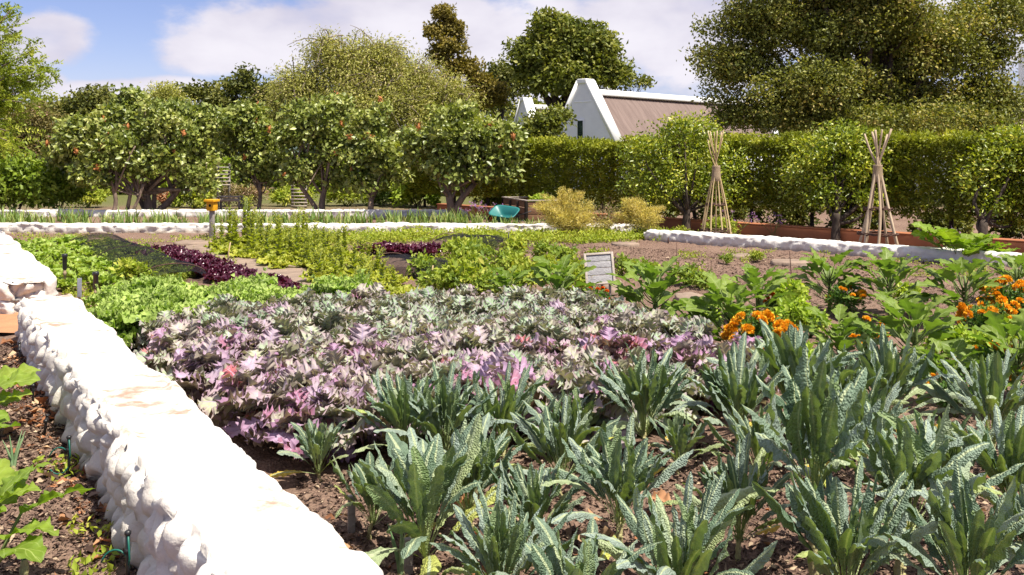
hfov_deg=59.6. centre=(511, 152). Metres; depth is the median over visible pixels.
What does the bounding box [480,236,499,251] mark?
leafy herb
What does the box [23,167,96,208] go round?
shrub
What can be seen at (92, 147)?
orchard tree
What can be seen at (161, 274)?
leafy herb
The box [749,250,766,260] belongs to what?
leafy herb
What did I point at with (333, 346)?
kale plant
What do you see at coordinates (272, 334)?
kale plant
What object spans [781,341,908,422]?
kale plant
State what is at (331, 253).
bolting lettuce
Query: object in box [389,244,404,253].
lettuce
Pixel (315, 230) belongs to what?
bolting lettuce
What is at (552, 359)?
kale plant
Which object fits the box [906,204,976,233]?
shrub
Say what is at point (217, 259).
lettuce
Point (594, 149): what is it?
hedge tree
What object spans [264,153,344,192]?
shrub
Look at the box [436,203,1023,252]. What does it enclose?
garden wall
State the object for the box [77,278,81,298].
plant label
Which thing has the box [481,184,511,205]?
shrub
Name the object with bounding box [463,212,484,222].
iris clump
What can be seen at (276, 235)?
bolting lettuce
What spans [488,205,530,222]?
wheelbarrow
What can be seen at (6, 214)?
iris clump
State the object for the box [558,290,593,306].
kale plant
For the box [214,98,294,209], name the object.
orchard tree
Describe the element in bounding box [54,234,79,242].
lettuce
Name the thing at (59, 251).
lettuce
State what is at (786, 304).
basil plant
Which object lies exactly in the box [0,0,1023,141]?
sky
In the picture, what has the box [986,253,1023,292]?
eggplant plant
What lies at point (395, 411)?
kale plant
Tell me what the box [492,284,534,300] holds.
kale plant
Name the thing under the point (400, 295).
kale plant
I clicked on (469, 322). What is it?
kale plant
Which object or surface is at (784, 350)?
kale plant
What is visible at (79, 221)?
iris clump
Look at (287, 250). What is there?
bolting lettuce
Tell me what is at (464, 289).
kale plant
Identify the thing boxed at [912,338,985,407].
eggplant plant
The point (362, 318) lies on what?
kale plant
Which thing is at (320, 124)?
orchard tree
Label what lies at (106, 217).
iris clump
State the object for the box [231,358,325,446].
kale plant
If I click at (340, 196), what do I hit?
shrub
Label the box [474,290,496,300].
kale plant
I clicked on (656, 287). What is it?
eggplant plant
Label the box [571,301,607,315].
kale plant
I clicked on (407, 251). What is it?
lettuce
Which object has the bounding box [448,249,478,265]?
leafy herb
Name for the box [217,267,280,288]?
curly kale
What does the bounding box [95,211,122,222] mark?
iris clump
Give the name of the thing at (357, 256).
bolting lettuce
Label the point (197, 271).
lettuce
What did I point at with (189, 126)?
orchard tree
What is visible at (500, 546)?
kale plant
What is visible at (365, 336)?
kale plant
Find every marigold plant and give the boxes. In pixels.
[587,285,616,299]
[720,307,798,349]
[762,292,783,309]
[824,282,866,316]
[846,316,889,351]
[926,369,972,417]
[955,299,1017,331]
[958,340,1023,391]
[975,274,1023,314]
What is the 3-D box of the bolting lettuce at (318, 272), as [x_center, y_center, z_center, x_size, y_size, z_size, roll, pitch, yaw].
[-2.669,1.568,12.222,0.478,0.559,0.473,0,0,-33]
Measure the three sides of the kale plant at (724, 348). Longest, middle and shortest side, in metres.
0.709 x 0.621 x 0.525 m
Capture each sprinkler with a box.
[62,254,67,291]
[92,271,98,305]
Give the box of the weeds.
[12,231,990,574]
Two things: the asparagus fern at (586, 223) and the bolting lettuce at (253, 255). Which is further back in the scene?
the asparagus fern at (586, 223)
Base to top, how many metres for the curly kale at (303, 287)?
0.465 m
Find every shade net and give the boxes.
[68,233,207,279]
[370,252,491,276]
[430,232,533,252]
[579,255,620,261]
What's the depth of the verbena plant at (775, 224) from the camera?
18.90 m
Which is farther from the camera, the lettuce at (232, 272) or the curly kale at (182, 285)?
the lettuce at (232, 272)
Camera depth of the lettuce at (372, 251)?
15.74 m
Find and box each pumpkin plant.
[911,221,1010,256]
[982,246,1018,255]
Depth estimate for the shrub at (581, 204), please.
26.34 m
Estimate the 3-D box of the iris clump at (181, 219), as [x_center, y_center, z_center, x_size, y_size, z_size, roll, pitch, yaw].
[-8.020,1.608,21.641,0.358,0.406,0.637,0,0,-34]
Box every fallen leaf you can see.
[345,542,361,548]
[439,496,473,509]
[651,489,678,511]
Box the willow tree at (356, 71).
[254,24,492,149]
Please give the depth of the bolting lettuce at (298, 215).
17.07 m
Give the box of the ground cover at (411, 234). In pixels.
[254,223,698,244]
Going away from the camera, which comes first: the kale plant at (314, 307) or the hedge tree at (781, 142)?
the kale plant at (314, 307)
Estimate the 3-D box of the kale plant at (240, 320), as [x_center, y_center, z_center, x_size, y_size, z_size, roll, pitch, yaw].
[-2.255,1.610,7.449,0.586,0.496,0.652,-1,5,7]
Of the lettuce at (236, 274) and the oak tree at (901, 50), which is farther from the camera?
the oak tree at (901, 50)
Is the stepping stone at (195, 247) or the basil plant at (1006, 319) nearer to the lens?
the basil plant at (1006, 319)
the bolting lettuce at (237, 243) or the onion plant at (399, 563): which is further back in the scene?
the bolting lettuce at (237, 243)
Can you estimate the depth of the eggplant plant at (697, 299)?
8.07 m
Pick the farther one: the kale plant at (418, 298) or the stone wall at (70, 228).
the stone wall at (70, 228)
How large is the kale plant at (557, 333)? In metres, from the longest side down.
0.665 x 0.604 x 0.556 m
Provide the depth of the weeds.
5.21 m
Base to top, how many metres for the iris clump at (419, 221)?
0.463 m
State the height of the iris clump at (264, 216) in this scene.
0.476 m
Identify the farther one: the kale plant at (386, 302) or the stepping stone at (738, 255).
the stepping stone at (738, 255)
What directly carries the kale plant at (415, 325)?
on the ground at (266, 457)
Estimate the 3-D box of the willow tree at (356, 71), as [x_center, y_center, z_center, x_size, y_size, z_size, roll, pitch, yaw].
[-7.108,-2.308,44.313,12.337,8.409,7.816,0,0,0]
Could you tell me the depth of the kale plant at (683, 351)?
6.31 m
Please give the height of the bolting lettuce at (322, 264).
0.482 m
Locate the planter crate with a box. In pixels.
[502,196,561,220]
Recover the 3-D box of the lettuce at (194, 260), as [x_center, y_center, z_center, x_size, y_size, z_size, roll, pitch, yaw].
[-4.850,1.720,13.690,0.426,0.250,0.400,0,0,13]
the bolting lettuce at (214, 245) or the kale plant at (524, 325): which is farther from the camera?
the bolting lettuce at (214, 245)
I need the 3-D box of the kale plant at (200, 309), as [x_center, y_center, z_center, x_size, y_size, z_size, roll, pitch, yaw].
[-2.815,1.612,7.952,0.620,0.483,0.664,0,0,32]
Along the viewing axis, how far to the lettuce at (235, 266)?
13.12 m
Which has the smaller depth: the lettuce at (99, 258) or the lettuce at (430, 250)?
the lettuce at (99, 258)
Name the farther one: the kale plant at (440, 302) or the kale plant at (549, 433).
the kale plant at (440, 302)
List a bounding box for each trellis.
[216,163,230,206]
[290,182,307,207]
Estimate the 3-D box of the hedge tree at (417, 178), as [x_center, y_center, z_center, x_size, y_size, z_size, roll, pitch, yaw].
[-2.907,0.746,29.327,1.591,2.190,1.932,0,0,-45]
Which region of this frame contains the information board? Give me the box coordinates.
[584,251,615,298]
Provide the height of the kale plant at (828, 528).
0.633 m
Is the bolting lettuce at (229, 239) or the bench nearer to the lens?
the bolting lettuce at (229, 239)
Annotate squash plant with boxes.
[0,363,40,405]
[0,409,20,427]
[0,458,94,562]
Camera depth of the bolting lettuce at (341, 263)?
12.92 m
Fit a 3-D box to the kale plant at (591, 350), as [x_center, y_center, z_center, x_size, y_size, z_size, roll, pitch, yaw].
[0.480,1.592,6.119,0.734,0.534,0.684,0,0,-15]
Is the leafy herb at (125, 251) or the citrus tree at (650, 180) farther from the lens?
the citrus tree at (650, 180)
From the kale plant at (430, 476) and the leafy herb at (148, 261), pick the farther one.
the leafy herb at (148, 261)
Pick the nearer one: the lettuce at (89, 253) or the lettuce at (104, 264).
the lettuce at (104, 264)
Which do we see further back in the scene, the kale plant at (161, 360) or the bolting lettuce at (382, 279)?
the bolting lettuce at (382, 279)
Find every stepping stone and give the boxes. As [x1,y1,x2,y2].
[173,240,211,244]
[181,244,209,249]
[199,248,240,253]
[212,253,236,257]
[226,257,256,262]
[234,261,267,267]
[244,264,310,272]
[255,268,311,273]
[276,272,309,281]
[292,277,311,285]
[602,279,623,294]
[611,241,639,246]
[675,292,708,307]
[731,253,750,259]
[770,259,808,265]
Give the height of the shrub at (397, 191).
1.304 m
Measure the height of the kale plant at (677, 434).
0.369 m
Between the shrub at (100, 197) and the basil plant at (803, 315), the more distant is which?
the shrub at (100, 197)
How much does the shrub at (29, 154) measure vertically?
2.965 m
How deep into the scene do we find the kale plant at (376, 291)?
8.98 m
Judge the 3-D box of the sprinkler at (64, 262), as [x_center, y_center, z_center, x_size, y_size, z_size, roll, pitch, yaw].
[-5.817,1.585,11.635,0.072,0.529,0.072,0,0,0]
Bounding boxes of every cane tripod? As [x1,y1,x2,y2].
[700,130,731,233]
[857,128,898,244]
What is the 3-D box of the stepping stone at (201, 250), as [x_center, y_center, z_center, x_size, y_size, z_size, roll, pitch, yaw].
[-5.309,1.790,16.009,0.986,0.080,0.849,0,0,5]
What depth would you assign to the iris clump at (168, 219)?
21.78 m
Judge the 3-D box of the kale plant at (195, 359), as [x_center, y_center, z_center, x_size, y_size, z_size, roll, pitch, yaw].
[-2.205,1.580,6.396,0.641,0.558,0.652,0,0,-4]
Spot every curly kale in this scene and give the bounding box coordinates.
[82,282,153,315]
[88,276,132,316]
[90,282,178,331]
[95,294,180,349]
[96,288,139,316]
[121,272,200,288]
[132,283,206,340]
[135,301,208,339]
[149,279,202,290]
[160,299,212,315]
[171,279,246,303]
[198,283,214,288]
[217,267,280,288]
[232,281,266,291]
[236,279,295,303]
[277,285,306,293]
[293,281,323,295]
[309,269,373,295]
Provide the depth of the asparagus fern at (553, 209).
19.04 m
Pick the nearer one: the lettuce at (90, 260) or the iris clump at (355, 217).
the lettuce at (90, 260)
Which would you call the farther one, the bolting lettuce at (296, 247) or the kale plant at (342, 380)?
the bolting lettuce at (296, 247)
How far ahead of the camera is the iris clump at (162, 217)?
22.17 m
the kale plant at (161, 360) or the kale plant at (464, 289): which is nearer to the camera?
the kale plant at (161, 360)
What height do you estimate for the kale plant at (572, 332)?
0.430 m
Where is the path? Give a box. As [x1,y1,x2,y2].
[0,312,17,332]
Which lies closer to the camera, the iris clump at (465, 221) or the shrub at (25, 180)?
the iris clump at (465, 221)
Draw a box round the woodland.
[6,91,831,152]
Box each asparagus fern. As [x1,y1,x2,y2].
[530,184,595,232]
[545,207,622,237]
[612,196,665,237]
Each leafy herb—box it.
[93,239,108,246]
[101,252,113,260]
[104,238,114,247]
[108,257,157,282]
[111,250,121,255]
[113,257,140,266]
[114,241,136,254]
[131,241,153,254]
[133,257,151,266]
[146,251,162,263]
[147,253,160,268]
[148,270,167,278]
[155,261,173,275]
[156,255,175,268]
[169,264,196,276]
[171,272,188,281]
[405,249,441,278]
[414,265,475,292]
[433,255,491,288]
[435,254,458,269]
[437,236,468,256]
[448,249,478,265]
[451,239,486,258]
[458,265,481,288]
[461,256,496,278]
[462,234,482,244]
[467,267,498,295]
[473,240,492,258]
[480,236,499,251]
[487,249,513,269]
[493,252,531,269]
[496,247,522,253]
[496,260,542,287]
[499,234,530,254]
[522,257,560,283]
[529,238,556,256]
[540,253,559,263]
[546,242,579,264]
[562,254,583,270]
[563,265,594,290]
[584,247,613,261]
[614,252,642,275]
[640,257,660,275]
[665,259,705,285]
[683,266,714,289]
[717,252,736,263]
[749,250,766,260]
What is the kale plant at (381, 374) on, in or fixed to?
on the ground at (266, 457)
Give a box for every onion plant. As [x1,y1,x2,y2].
[2,432,24,470]
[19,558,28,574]
[387,523,404,574]
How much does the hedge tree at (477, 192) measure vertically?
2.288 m
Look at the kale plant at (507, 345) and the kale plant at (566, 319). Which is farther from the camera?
the kale plant at (566, 319)
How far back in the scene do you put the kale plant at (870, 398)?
4.92 m
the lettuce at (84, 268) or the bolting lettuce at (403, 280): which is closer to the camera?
the bolting lettuce at (403, 280)
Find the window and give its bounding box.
[577,119,583,138]
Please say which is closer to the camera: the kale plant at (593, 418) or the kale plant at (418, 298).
the kale plant at (593, 418)
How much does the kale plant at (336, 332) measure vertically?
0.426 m
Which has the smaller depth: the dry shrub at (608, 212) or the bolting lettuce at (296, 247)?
the bolting lettuce at (296, 247)
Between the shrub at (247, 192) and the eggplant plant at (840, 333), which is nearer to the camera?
the eggplant plant at (840, 333)
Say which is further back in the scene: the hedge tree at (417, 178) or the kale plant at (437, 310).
the hedge tree at (417, 178)
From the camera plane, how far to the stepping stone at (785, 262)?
14.36 m
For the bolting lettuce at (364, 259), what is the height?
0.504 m
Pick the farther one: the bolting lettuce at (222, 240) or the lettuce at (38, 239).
the lettuce at (38, 239)
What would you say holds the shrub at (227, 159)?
on the ground at (266, 457)
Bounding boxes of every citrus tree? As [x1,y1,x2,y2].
[614,109,765,230]
[771,117,932,240]
[936,120,1023,234]
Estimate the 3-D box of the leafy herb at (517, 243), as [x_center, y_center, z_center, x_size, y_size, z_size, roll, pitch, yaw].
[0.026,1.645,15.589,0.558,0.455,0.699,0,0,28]
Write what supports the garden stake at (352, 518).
on the ground at (266, 457)
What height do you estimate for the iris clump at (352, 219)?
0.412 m
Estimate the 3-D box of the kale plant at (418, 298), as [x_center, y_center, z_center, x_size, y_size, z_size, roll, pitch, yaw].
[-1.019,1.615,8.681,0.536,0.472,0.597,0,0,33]
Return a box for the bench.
[216,196,243,209]
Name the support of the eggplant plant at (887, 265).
on the ground at (266, 457)
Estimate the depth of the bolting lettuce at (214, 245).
16.23 m
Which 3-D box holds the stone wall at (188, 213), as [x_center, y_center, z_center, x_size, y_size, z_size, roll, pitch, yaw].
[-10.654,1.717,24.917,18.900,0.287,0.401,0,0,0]
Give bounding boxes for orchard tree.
[35,104,151,209]
[97,83,234,209]
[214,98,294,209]
[270,89,364,209]
[332,96,415,209]
[393,98,529,217]
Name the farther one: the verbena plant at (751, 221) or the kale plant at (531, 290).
the verbena plant at (751, 221)
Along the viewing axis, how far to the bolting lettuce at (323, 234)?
15.77 m
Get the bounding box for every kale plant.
[131,309,180,354]
[136,319,214,380]
[141,327,163,367]
[145,319,190,349]
[148,335,204,381]
[161,334,240,400]
[171,304,210,324]
[186,324,264,399]
[188,312,224,328]
[196,358,237,412]
[197,350,295,437]
[198,317,230,332]
[205,293,237,310]
[209,300,263,319]
[211,301,250,312]
[213,329,246,338]
[215,349,281,413]
[223,311,256,330]
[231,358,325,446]
[237,327,287,356]
[238,313,279,336]
[239,300,270,306]
[248,309,269,319]
[254,385,357,463]
[256,330,320,365]
[259,305,312,323]
[263,301,297,316]
[264,294,299,308]
[269,418,355,481]
[270,313,313,340]
[280,355,309,366]
[280,363,384,446]
[282,294,336,308]
[284,325,337,350]
[295,353,361,386]
[295,380,399,460]
[297,287,320,303]
[297,296,351,310]
[297,298,332,317]
[306,303,353,335]
[315,342,356,357]
[318,346,374,369]
[319,291,360,304]
[324,323,395,353]
[328,328,352,338]
[329,451,410,539]
[333,309,392,334]
[333,355,397,442]
[342,305,371,315]
[343,297,375,312]
[343,368,470,453]
[351,282,389,301]
[351,369,408,444]
[358,413,496,574]
[366,304,382,315]
[368,297,400,310]
[368,318,404,338]
[368,352,409,369]
[372,305,403,321]
[372,338,425,362]
[373,361,515,453]
[375,327,405,342]
[378,293,419,311]
[382,313,434,337]
[387,333,413,344]
[389,334,449,365]
[392,360,432,424]
[393,294,424,304]
[394,293,410,298]
[394,360,447,436]
[397,309,424,322]
[399,412,528,541]
[402,285,447,301]
[407,383,472,439]
[412,302,465,323]
[412,329,461,354]
[414,308,457,326]
[415,300,432,308]
[424,319,464,340]
[425,342,461,357]
[425,357,475,384]
[430,294,452,307]
[430,477,604,574]
[437,357,534,440]
[440,294,482,316]
[440,348,474,363]
[445,283,478,304]
[451,347,494,361]
[455,312,487,323]
[455,322,515,353]
[456,361,590,458]
[458,313,492,329]
[461,318,504,333]
[461,344,536,407]
[471,293,521,316]
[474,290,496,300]
[479,341,514,353]
[485,452,596,567]
[490,312,520,330]
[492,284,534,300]
[492,516,662,574]
[493,305,546,322]
[494,388,620,498]
[497,305,534,315]
[503,315,540,335]
[503,331,522,342]
[505,299,541,311]
[506,348,547,390]
[507,332,557,357]
[513,292,555,306]
[523,283,545,298]
[523,381,613,439]
[524,319,581,354]
[529,305,568,319]
[530,365,641,453]
[532,352,559,367]
[532,358,599,426]
[537,285,582,306]
[540,343,623,399]
[541,413,693,559]
[542,299,568,315]
[543,314,582,329]
[549,319,576,331]
[553,337,588,356]
[556,306,598,327]
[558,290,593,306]
[563,325,578,339]
[570,332,598,340]
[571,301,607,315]
[573,317,595,334]
[579,341,718,455]
[580,349,616,361]
[580,470,777,574]
[582,290,601,305]
[582,314,642,338]
[583,295,624,307]
[583,326,648,363]
[586,308,618,323]
[589,374,647,433]
[593,308,634,331]
[603,298,641,313]
[603,303,648,315]
[611,358,635,376]
[612,346,661,370]
[620,311,681,334]
[621,331,660,352]
[638,308,679,322]
[638,331,717,379]
[643,331,681,339]
[645,369,701,428]
[646,362,707,420]
[649,410,723,475]
[656,314,717,342]
[663,431,797,561]
[669,331,789,452]
[687,349,718,411]
[691,334,716,351]
[694,404,790,481]
[706,318,863,428]
[707,341,775,416]
[708,331,778,392]
[713,346,953,574]
[751,455,937,574]
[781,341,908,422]
[784,365,936,471]
[784,401,1023,574]
[834,323,989,431]
[873,457,1023,574]
[893,409,994,505]
[905,349,1023,446]
[945,403,1023,540]
[985,481,1023,551]
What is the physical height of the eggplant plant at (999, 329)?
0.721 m
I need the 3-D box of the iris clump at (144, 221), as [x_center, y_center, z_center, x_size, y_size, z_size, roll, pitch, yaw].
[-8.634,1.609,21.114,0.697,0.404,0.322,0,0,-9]
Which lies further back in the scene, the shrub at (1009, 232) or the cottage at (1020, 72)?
the cottage at (1020, 72)
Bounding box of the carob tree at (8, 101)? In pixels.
[0,1,62,160]
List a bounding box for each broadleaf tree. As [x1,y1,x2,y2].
[43,82,121,126]
[175,61,278,159]
[477,54,531,120]
[501,4,634,117]
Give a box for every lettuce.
[21,242,39,250]
[27,236,56,242]
[31,238,49,251]
[31,251,50,258]
[35,256,51,262]
[36,241,61,251]
[39,260,61,268]
[43,246,73,256]
[46,248,66,259]
[49,250,82,262]
[50,268,75,278]
[53,270,76,281]
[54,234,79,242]
[56,276,76,288]
[57,255,84,265]
[58,238,86,249]
[58,256,99,268]
[69,262,95,277]
[70,244,88,253]
[72,267,103,278]
[75,246,102,254]
[77,269,110,282]
[78,249,101,257]
[89,271,124,286]
[92,259,117,270]
[93,256,115,265]
[141,249,159,255]
[151,245,170,249]
[157,247,172,251]
[162,249,179,254]
[169,245,186,249]
[171,247,187,253]
[173,252,193,257]
[179,257,206,263]
[185,250,205,254]
[186,262,210,274]
[192,252,215,258]
[192,266,212,277]
[200,268,226,275]
[202,271,227,281]
[203,222,219,247]
[203,257,228,263]
[203,262,226,268]
[206,221,230,251]
[210,242,219,248]
[213,275,232,282]
[214,244,243,254]
[215,259,234,264]
[216,216,223,240]
[218,203,235,242]
[220,266,240,273]
[221,270,242,275]
[223,216,243,242]
[223,263,246,267]
[224,208,239,242]
[227,212,242,248]
[229,249,248,257]
[233,271,252,277]
[238,194,249,237]
[240,194,253,242]
[240,267,257,273]
[241,225,259,250]
[242,208,259,252]
[243,228,261,253]
[243,250,261,257]
[254,220,260,242]
[256,215,264,248]
[256,221,276,263]
[256,226,275,258]
[257,253,285,264]
[261,273,290,281]
[264,222,276,244]
[265,221,272,242]
[268,259,294,268]
[270,210,284,250]
[270,220,288,245]
[270,274,292,283]
[273,221,286,256]
[276,253,298,262]
[278,282,297,288]
[282,232,293,254]
[283,224,293,244]
[285,223,293,250]
[290,216,301,250]
[291,242,313,267]
[292,208,312,246]
[292,226,302,259]
[293,208,302,240]
[294,227,313,263]
[297,226,312,254]
[298,247,330,281]
[299,214,314,249]
[301,242,328,270]
[307,246,330,271]
[309,220,321,242]
[310,238,319,254]
[311,226,322,247]
[320,226,328,246]
[323,229,335,250]
[325,242,337,263]
[326,253,344,276]
[327,239,346,270]
[327,266,342,273]
[330,221,352,253]
[333,230,344,257]
[334,224,348,264]
[339,237,361,275]
[343,250,367,258]
[344,233,371,274]
[346,254,373,262]
[353,252,377,279]
[356,259,373,279]
[364,241,382,262]
[364,244,377,253]
[365,259,376,281]
[371,243,398,274]
[372,258,399,286]
[373,240,389,251]
[374,271,399,278]
[377,242,397,254]
[383,264,405,290]
[384,285,400,296]
[385,274,414,284]
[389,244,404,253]
[391,287,420,295]
[394,245,408,253]
[397,284,424,290]
[401,244,414,255]
[409,243,428,253]
[418,245,438,255]
[422,241,440,255]
[429,245,445,253]
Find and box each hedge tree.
[380,140,419,204]
[397,144,430,207]
[418,172,484,202]
[452,152,516,205]
[485,136,557,197]
[521,135,595,198]
[558,137,636,212]
[601,133,684,215]
[652,135,736,218]
[703,131,799,222]
[758,130,836,225]
[823,125,932,230]
[894,128,1009,228]
[977,135,1023,228]
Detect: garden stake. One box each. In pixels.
[348,494,355,533]
[404,536,412,574]
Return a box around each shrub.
[0,99,79,161]
[0,146,62,163]
[0,147,75,209]
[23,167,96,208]
[65,185,110,207]
[94,171,178,194]
[157,187,175,205]
[166,191,214,207]
[170,154,275,191]
[219,181,270,205]
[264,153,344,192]
[268,183,319,205]
[325,183,368,205]
[365,190,398,204]
[389,174,440,207]
[472,192,501,205]
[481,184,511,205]
[516,102,577,174]
[568,196,590,210]
[589,200,624,234]
[591,198,629,213]
[639,200,691,217]
[691,200,749,221]
[700,216,741,233]
[754,204,822,225]
[824,210,890,229]
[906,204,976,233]
[988,217,1023,238]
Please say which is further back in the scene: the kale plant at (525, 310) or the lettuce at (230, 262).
the lettuce at (230, 262)
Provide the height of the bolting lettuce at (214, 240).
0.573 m
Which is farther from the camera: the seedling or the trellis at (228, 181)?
the trellis at (228, 181)
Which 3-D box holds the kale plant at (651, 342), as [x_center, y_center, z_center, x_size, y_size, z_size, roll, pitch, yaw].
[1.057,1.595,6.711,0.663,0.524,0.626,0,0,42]
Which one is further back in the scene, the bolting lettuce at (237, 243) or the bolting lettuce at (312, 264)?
the bolting lettuce at (237, 243)
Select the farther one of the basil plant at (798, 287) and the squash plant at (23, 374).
the basil plant at (798, 287)
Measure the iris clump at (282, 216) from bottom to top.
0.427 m
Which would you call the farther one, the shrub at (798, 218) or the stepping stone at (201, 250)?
the shrub at (798, 218)
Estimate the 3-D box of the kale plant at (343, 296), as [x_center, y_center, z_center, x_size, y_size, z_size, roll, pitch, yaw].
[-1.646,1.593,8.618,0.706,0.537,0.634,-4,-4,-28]
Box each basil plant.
[768,277,811,299]
[771,292,810,325]
[792,302,831,338]
[806,340,814,358]
[892,281,921,302]
[921,322,967,358]
[940,325,1009,362]
[977,313,1018,345]
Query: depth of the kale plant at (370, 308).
7.97 m
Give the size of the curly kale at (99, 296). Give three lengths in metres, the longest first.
1.015 x 0.902 x 0.546 m
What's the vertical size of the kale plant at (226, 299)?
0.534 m
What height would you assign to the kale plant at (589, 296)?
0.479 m
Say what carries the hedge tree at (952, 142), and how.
on the ground at (266, 457)
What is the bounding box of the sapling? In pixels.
[622,55,656,91]
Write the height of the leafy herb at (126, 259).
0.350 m
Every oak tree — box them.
[676,0,1023,146]
[1009,0,1023,42]
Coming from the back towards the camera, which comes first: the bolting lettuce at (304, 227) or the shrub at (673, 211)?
the shrub at (673, 211)
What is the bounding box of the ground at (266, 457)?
[0,153,1023,574]
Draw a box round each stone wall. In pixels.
[0,209,468,218]
[0,222,635,234]
[0,229,57,313]
[14,294,383,574]
[643,229,1021,267]
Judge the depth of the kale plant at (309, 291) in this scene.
8.96 m
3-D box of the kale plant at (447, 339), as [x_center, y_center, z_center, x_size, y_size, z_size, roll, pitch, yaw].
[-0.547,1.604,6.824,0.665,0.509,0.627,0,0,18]
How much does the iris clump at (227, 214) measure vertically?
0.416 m
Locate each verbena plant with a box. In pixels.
[459,201,489,220]
[474,201,502,221]
[722,209,757,234]
[755,212,784,235]
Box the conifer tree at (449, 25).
[422,1,510,110]
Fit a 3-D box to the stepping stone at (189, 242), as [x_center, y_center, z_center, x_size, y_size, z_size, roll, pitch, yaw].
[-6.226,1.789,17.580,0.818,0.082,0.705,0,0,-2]
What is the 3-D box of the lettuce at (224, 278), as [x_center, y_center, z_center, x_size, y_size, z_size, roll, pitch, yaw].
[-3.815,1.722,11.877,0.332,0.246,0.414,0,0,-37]
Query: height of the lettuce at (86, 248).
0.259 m
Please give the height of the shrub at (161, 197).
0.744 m
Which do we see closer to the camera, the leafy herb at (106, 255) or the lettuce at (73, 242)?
the leafy herb at (106, 255)
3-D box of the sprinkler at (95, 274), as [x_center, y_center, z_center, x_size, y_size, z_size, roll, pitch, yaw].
[-4.715,1.601,10.133,0.072,0.497,0.072,0,0,0]
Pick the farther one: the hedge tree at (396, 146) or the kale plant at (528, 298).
the hedge tree at (396, 146)
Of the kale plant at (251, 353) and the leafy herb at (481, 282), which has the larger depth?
the leafy herb at (481, 282)
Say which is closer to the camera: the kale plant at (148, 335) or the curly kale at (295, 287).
the kale plant at (148, 335)
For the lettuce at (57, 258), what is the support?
on the ground at (266, 457)
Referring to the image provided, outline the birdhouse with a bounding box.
[204,199,219,237]
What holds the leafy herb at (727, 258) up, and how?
on the ground at (266, 457)
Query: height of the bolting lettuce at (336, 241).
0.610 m
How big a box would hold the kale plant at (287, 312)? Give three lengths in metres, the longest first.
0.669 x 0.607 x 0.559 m
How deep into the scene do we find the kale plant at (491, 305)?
8.43 m
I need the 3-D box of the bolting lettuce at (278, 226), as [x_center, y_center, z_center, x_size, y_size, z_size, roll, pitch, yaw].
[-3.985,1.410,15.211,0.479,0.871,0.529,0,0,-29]
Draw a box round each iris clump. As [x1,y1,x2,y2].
[0,205,20,222]
[0,209,12,222]
[0,209,25,222]
[3,208,34,220]
[3,210,24,222]
[13,210,34,221]
[26,208,54,222]
[37,213,53,222]
[55,207,71,221]
[58,206,94,222]
[62,212,89,222]
[64,207,94,222]
[89,210,122,222]
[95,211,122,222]
[113,211,138,222]
[117,206,141,222]
[132,213,161,222]
[135,212,159,222]
[136,213,161,222]
[146,208,171,222]
[157,209,183,222]
[170,214,188,222]
[171,213,187,222]
[198,213,219,222]
[215,212,239,223]
[220,208,240,222]
[254,208,270,222]
[255,207,271,222]
[271,210,285,221]
[280,209,300,222]
[307,211,324,222]
[309,206,329,222]
[322,211,334,223]
[324,210,351,223]
[341,209,364,223]
[344,210,361,223]
[355,210,378,223]
[368,213,388,222]
[380,211,403,222]
[383,210,396,221]
[392,210,416,223]
[408,208,432,222]
[411,212,431,222]
[412,210,447,222]
[429,208,452,222]
[434,207,455,222]
[449,207,464,222]
[450,212,468,223]
[457,210,495,223]
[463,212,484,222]
[504,216,519,223]
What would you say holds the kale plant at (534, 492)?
on the ground at (266, 457)
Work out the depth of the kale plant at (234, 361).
6.28 m
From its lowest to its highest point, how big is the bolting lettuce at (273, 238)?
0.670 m
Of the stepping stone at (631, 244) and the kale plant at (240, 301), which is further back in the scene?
the stepping stone at (631, 244)
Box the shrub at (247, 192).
[219,181,270,205]
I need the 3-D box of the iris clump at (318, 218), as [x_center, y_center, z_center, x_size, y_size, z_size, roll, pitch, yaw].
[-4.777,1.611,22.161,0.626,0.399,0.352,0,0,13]
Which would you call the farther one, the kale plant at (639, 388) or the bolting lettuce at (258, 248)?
the bolting lettuce at (258, 248)
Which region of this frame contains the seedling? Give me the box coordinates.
[528,190,552,201]
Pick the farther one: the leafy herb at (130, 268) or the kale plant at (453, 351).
the leafy herb at (130, 268)
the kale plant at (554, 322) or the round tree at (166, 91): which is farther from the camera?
the round tree at (166, 91)
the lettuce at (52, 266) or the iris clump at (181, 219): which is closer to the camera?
the lettuce at (52, 266)
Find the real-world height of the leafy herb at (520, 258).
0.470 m
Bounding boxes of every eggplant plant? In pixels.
[485,264,534,295]
[524,254,601,296]
[605,255,693,318]
[665,296,727,339]
[686,272,774,342]
[720,263,797,312]
[789,246,875,310]
[798,304,879,366]
[842,247,945,317]
[846,293,963,366]
[908,257,1020,314]
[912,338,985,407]
[940,308,1023,391]
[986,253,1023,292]
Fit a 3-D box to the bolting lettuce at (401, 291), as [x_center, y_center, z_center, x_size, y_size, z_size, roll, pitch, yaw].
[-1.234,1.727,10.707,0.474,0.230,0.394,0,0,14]
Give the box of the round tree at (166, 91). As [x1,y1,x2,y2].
[143,79,201,144]
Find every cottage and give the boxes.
[514,85,616,176]
[554,78,782,190]
[909,54,1023,193]
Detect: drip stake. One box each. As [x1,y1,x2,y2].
[17,342,20,359]
[31,382,34,400]
[43,414,49,435]
[49,435,71,476]
[100,529,130,574]
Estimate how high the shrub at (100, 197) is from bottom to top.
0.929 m
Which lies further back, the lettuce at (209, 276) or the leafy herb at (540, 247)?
the leafy herb at (540, 247)

